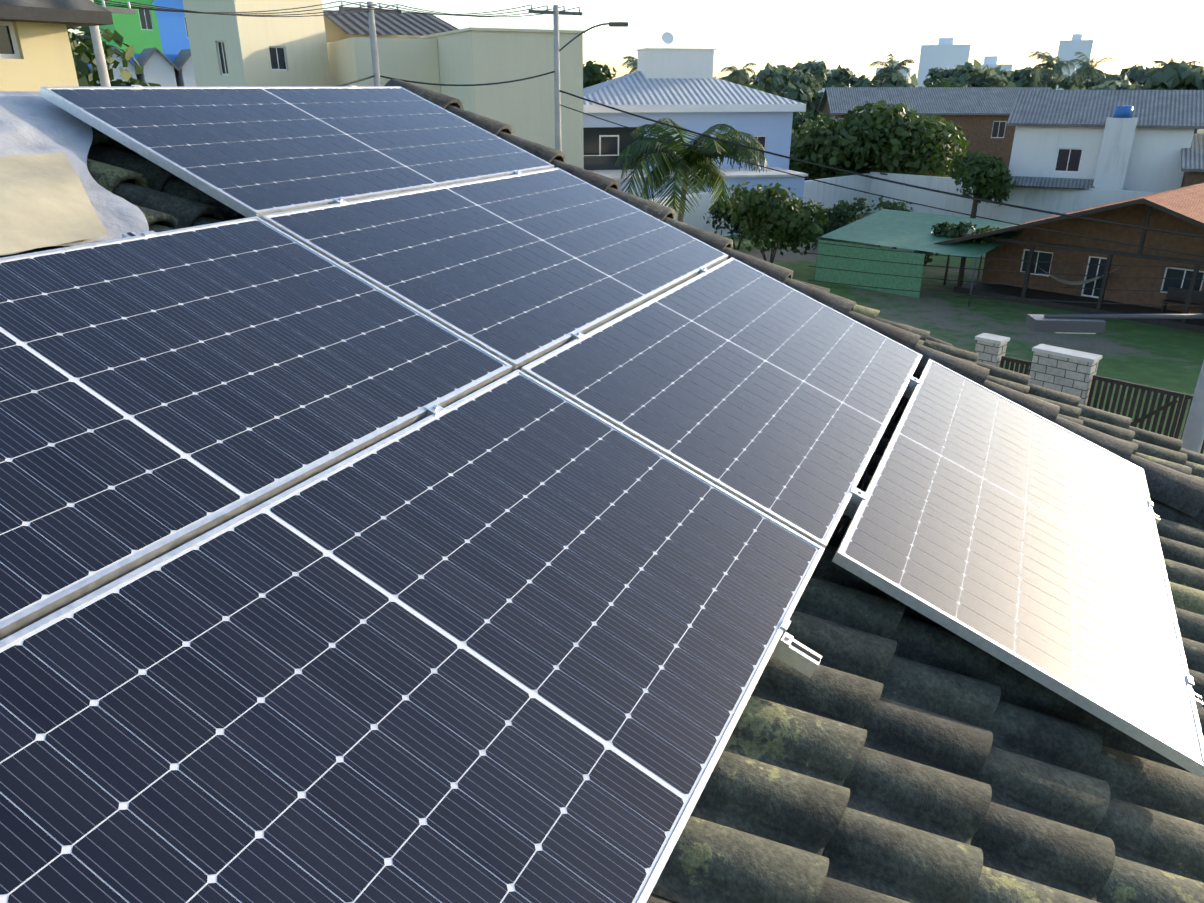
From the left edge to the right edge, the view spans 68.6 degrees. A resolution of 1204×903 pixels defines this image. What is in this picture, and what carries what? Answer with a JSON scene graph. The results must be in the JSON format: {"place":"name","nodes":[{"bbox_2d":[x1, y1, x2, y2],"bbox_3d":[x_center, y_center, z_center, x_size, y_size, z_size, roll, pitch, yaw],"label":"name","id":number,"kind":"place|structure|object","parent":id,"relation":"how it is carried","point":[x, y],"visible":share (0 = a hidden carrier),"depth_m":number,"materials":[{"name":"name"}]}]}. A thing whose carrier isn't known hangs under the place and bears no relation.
{"place":"outdoors","nodes":[
{"label":"outdoors","id":0,"kind":"place"},
{"bbox_2d":[0,0,112,91],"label":"neighbour house","id":1,"kind":"structure","parent":0,"point":[35,52],"depth_m":13.76,"materials":[{"name":"white paint"}]},
{"bbox_2d":[81,0,195,85],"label":"colourful row houses","id":2,"kind":"structure","parent":0,"point":[159,41],"depth_m":67.18,"materials":[{"name":"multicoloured paint"}]},
{"bbox_2d":[323,10,584,168],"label":"cream building","id":3,"kind":"structure","parent":0,"point":[427,48],"depth_m":42.28,"materials":[{"name":"white paint"}]},
{"bbox_2d":[68,0,1203,84],"label":"sky","id":4,"kind":"structure","parent":0,"point":[854,35],"materials":[{"name":"white"}]},
{"bbox_2d":[914,250,940,264],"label":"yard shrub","id":5,"kind":"object","parent":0,"point":[927,259],"visible":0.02,"depth_m":44.75,"materials":[{"name":"green plant"}]},
{"bbox_2d":[817,87,1051,176],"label":"long house","id":6,"kind":"structure","parent":0,"point":[980,116],"depth_m":83.42,"materials":[{"name":"grey roof tile"},{"name":"brown brick"}]},
{"bbox_2d":[723,92,1203,453],"bbox_3d":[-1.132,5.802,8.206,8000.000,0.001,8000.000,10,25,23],"label":"ground","id":7,"kind":"structure","parent":0,"point":[1162,357],"depth_m":33.33,"materials":[{"name":"green plant"}]},
{"bbox_2d":[89,0,134,85],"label":"utility pole","id":8,"kind":"object","parent":7,"relation":"on","point":[100,56],"visible":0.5,"depth_m":21.80,"materials":[{"name":"concrete"}]},
{"bbox_2d":[67,26,160,86],"bbox_3d":[-14.989,-6.880,25.324,5.636,10.321,4.990,10,25,23],"label":"tree","id":9,"kind":"object","parent":7,"relation":"on","point":[83,50],"visible":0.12,"depth_m":23.54,"materials":[{"name":"green plant"}]},
{"bbox_2d":[183,0,330,85],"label":"tall cream building","id":10,"kind":"structure","parent":7,"relation":"on","point":[229,50],"depth_m":43.99,"materials":[{"name":"white paint"}]},
{"bbox_2d":[124,181,676,902],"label":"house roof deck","id":11,"kind":"structure","parent":7,"relation":"on","point":[652,893],"depth_m":1.67,"materials":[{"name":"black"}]},
{"bbox_2d":[0,126,1203,902],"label":"roof tiles","id":12,"kind":"object","parent":11,"relation":"on","point":[892,750],"visible":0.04,"depth_m":2.15,"materials":[{"name":"grey tile"}]},
{"bbox_2d":[0,91,148,255],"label":"tarp","id":13,"kind":"object","parent":12,"relation":"on","point":[32,122],"visible":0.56,"depth_m":2.98,"materials":[{"name":"white plastic"}]},
{"bbox_2d":[0,153,108,254],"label":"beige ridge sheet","id":14,"kind":"object","parent":13,"relation":"on","point":[45,201],"visible":1,"depth_m":2.58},
{"bbox_2d":[122,85,1202,709],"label":"mounting clamps","id":15,"kind":"object","parent":12,"relation":"on","point":[794,653],"visible":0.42,"depth_m":2.37,"materials":[{"name":"metal"}]},
{"bbox_2d":[0,216,512,639],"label":"solar panel","id":16,"kind":"object","parent":15,"relation":"on","point":[163,393],"visible":1,"depth_m":2.10,"materials":[{"name":"glass"}]},
{"bbox_2d":[40,86,553,217],"bbox_3d":[-1.152,-1.412,3.966,0.987,0.424,2.100,10,25,23],"label":"solar panel","id":17,"kind":"object","parent":15,"relation":"on","point":[251,151],"visible":1,"depth_m":3.64,"materials":[{"name":"glass"}]},
{"bbox_2d":[0,369,824,902],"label":"solar panel","id":18,"kind":"object","parent":15,"relation":"on","point":[514,637],"visible":1,"depth_m":1.57,"materials":[{"name":"glass"}]},
{"bbox_2d":[261,167,728,372],"bbox_3d":[-0.257,-0.879,3.724,0.987,0.424,2.100,10,25,23],"label":"solar panel","id":19,"kind":"object","parent":15,"relation":"on","point":[517,271],"visible":1,"depth_m":3.40,"materials":[{"name":"glass"}]},
{"bbox_2d":[521,257,922,547],"bbox_3d":[0.639,-0.346,3.481,0.987,0.424,2.100,10,25,23],"label":"solar panel","id":20,"kind":"object","parent":15,"relation":"on","point":[767,395],"visible":1,"depth_m":3.14,"materials":[{"name":"glass"}]},
{"bbox_2d":[832,359,1203,777],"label":"solar panel","id":21,"kind":"object","parent":15,"relation":"on","point":[1023,540],"visible":1,"depth_m":2.84,"materials":[{"name":"glass"}]},
{"bbox_2d":[385,78,1203,524],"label":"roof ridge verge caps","id":22,"kind":"object","parent":12,"relation":"on","point":[1181,492],"visible":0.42,"depth_m":4.39,"materials":[{"name":"ceramic"}]},
{"bbox_2d":[528,5,627,151],"bbox_3d":[-0.892,-11.138,34.416,3.685,11.226,0.898,-4,23,-9],"label":"utility pole","id":23,"kind":"object","parent":7,"relation":"on","point":[556,12],"visible":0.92,"depth_m":32.66,"materials":[{"name":"concrete"}]},
{"bbox_2d":[93,0,1203,305],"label":"overhead cables","id":24,"kind":"object","parent":23,"relation":"attached to","point":[287,14],"visible":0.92,"depth_m":26.33,"materials":[{"name":"black plastic"}]},
{"bbox_2d":[583,60,616,87],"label":"tree","id":25,"kind":"object","parent":7,"relation":"on","point":[592,74],"visible":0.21,"depth_m":80.58,"materials":[{"name":"green plant"}]},
{"bbox_2d":[622,56,637,73],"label":"palm","id":26,"kind":"object","parent":7,"relation":"on","point":[633,62],"visible":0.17,"depth_m":109.07,"materials":[{"name":"green plant"}]},
{"bbox_2d":[615,118,769,221],"bbox_3d":[3.839,-10.427,37.760,6.506,7.356,6.566,10,25,23],"label":"coconut palm","id":27,"kind":"object","parent":7,"relation":"on","point":[680,161],"visible":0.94,"depth_m":36.15,"materials":[{"name":"green plant"}]},
{"bbox_2d":[583,32,807,234],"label":"blue house","id":28,"kind":"structure","parent":7,"relation":"on","point":[683,88],"depth_m":56.59,"materials":[{"name":"light blue paint"},{"name":"corrugated metal roofing"},{"name":"dark glass"}]},
{"bbox_2d":[703,195,764,249],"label":"tree","id":29,"kind":"object","parent":7,"relation":"on","point":[720,214],"visible":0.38,"depth_m":48.55,"materials":[{"name":"green plant"}]},
{"bbox_2d":[720,63,755,83],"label":"palm","id":30,"kind":"object","parent":7,"relation":"on","point":[740,75],"visible":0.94,"depth_m":172.53,"materials":[{"name":"green plant"}]},
{"bbox_2d":[740,84,802,113],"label":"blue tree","id":31,"kind":"object","parent":7,"relation":"on","point":[751,86],"depth_m":88.60,"materials":[{"name":"green plant"}]},
{"bbox_2d":[720,181,828,262],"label":"yard shrub","id":32,"kind":"object","parent":7,"relation":"on","point":[780,222],"visible":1,"depth_m":42.84,"materials":[{"name":"green plant"}]},
{"bbox_2d":[792,110,829,133],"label":"tree","id":33,"kind":"object","parent":7,"relation":"on","point":[800,118],"visible":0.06,"depth_m":74.42,"materials":[{"name":"green plant"}]},
{"bbox_2d":[813,204,854,237],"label":"yard shrub","id":34,"kind":"object","parent":7,"relation":"on","point":[837,217],"visible":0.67,"depth_m":48.68,"materials":[{"name":"green plant"}]},
{"bbox_2d":[832,197,869,220],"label":"yard shrub","id":35,"kind":"object","parent":7,"relation":"on","point":[860,205],"visible":0.46,"depth_m":53.69,"materials":[{"name":"green plant"}]},
{"bbox_2d":[789,100,969,180],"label":"tree","id":36,"kind":"object","parent":7,"relation":"on","point":[860,142],"visible":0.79,"depth_m":62.62,"materials":[{"name":"green plant"}]},
{"bbox_2d":[866,195,912,248],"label":"yard shrub","id":37,"kind":"object","parent":7,"relation":"on","point":[888,204],"visible":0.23,"depth_m":48.95,"materials":[{"name":"green plant"}]},
{"bbox_2d":[868,53,914,84],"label":"palm","id":38,"kind":"object","parent":7,"relation":"on","point":[892,69],"visible":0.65,"depth_m":140.03,"materials":[{"name":"green plant"}]},
{"bbox_2d":[650,172,1154,235],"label":"yard boundary walls","id":39,"kind":"structure","parent":7,"relation":"on","point":[1056,200],"depth_m":59.06,"materials":[{"name":"white paint"}]},
{"bbox_2d":[625,58,1203,133],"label":"tree line","id":40,"kind":"object","parent":7,"relation":"on","point":[806,83],"visible":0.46,"depth_m":165.75,"materials":[{"name":"green plant"}]},
{"bbox_2d":[815,209,1022,306],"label":"shed","id":41,"kind":"structure","parent":7,"relation":"on","point":[897,229],"depth_m":39.98,"materials":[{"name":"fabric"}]},
{"bbox_2d":[880,140,958,177],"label":"tree","id":42,"kind":"object","parent":7,"relation":"on","point":[946,162],"visible":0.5,"depth_m":62.54,"materials":[{"name":"green plant"}]},
{"bbox_2d":[896,321,978,360],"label":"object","id":43,"kind":"structure","parent":7,"relation":"on","point":[936,340],"depth_m":11.56,"materials":[{"name":"tile"}]},
{"bbox_2d":[918,78,967,86],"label":"tree","id":44,"kind":"object","parent":7,"relation":"on","point":[940,83],"visible":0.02,"depth_m":96.95,"materials":[{"name":"green plant"}]},
{"bbox_2d":[931,221,961,284],"bbox_3d":[15.694,-8.979,40.101,1.618,2.885,2.103,1,23,3],"label":"tree","id":45,"kind":"object","parent":7,"relation":"on","point":[946,231],"visible":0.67,"depth_m":39.64,"materials":[{"name":"green plant"}]},
{"bbox_2d":[816,34,1093,91],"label":"distant buildings","id":46,"kind":"structure","parent":7,"relation":"on","point":[944,53],"depth_m":779.51,"materials":[{"name":"white"}]},
{"bbox_2d":[949,221,976,283],"bbox_3d":[16.254,-8.763,39.435,2.267,2.996,1.686,10,25,23],"label":"tree","id":47,"kind":"object","parent":7,"relation":"on","point":[961,226],"visible":0.23,"depth_m":39.12,"materials":[{"name":"green plant"}]},
{"bbox_2d":[946,150,1015,218],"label":"tree","id":48,"kind":"object","parent":7,"relation":"on","point":[982,175],"visible":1,"depth_m":53.86,"materials":[{"name":"green plant"}]},
{"bbox_2d":[968,225,1001,286],"bbox_3d":[16.687,-8.407,38.739,1.880,2.871,1.761,-7,24,-16],"label":"tree","id":49,"kind":"object","parent":7,"relation":"on","point":[983,240],"visible":0.4,"depth_m":38.19,"materials":[{"name":"green plant"}]},
{"bbox_2d":[974,333,1102,405],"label":"brick pillars","id":50,"kind":"structure","parent":7,"relation":"on","point":[1068,371],"depth_m":21.41,"materials":[{"name":"white brick"}]},
{"bbox_2d":[1026,51,1075,86],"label":"palm","id":51,"kind":"object","parent":7,"relation":"on","point":[1051,60],"visible":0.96,"depth_m":124.44,"materials":[{"name":"green plant"}]},
{"bbox_2d":[933,183,1203,332],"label":"house","id":52,"kind":"structure","parent":7,"relation":"on","point":[1181,210],"depth_m":35.93,"materials":[{"name":"brown wood"}]},
{"bbox_2d":[1067,52,1114,87],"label":"palm","id":53,"kind":"object","parent":7,"relation":"on","point":[1087,66],"visible":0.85,"depth_m":138.90,"materials":[{"name":"green plant"}]},
{"bbox_2d":[1000,90,1203,222],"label":"white house","id":54,"kind":"structure","parent":7,"relation":"on","point":[1142,140],"depth_m":53.47,"materials":[{"name":"grey roof tile"},{"name":"white painted plaster"}]},
{"bbox_2d":[1000,356,1203,453],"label":"wood street gates","id":55,"kind":"object","parent":7,"relation":"on","point":[1143,388],"visible":0.35,"depth_m":20.44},
{"bbox_2d":[1025,314,1203,452],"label":"street light","id":56,"kind":"object","parent":7,"relation":"on","point":[1192,439],"visible":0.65,"depth_m":10.53,"materials":[{"name":"metal"}]},
{"bbox_2d":[1141,58,1200,89],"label":"palm","id":57,"kind":"object","parent":7,"relation":"on","point":[1160,63],"visible":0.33,"depth_m":110.25,"materials":[{"name":"green plant"}]},
{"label":"street","id":58,"kind":"structure","parent":0,"visible":0},
{"bbox_2d":[339,1,400,85],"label":"utility pole","id":59,"kind":"object","parent":58,"relation":"on","point":[374,50],"visible":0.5,"depth_m":29.01,"materials":[{"name":"concrete"}]}
]}

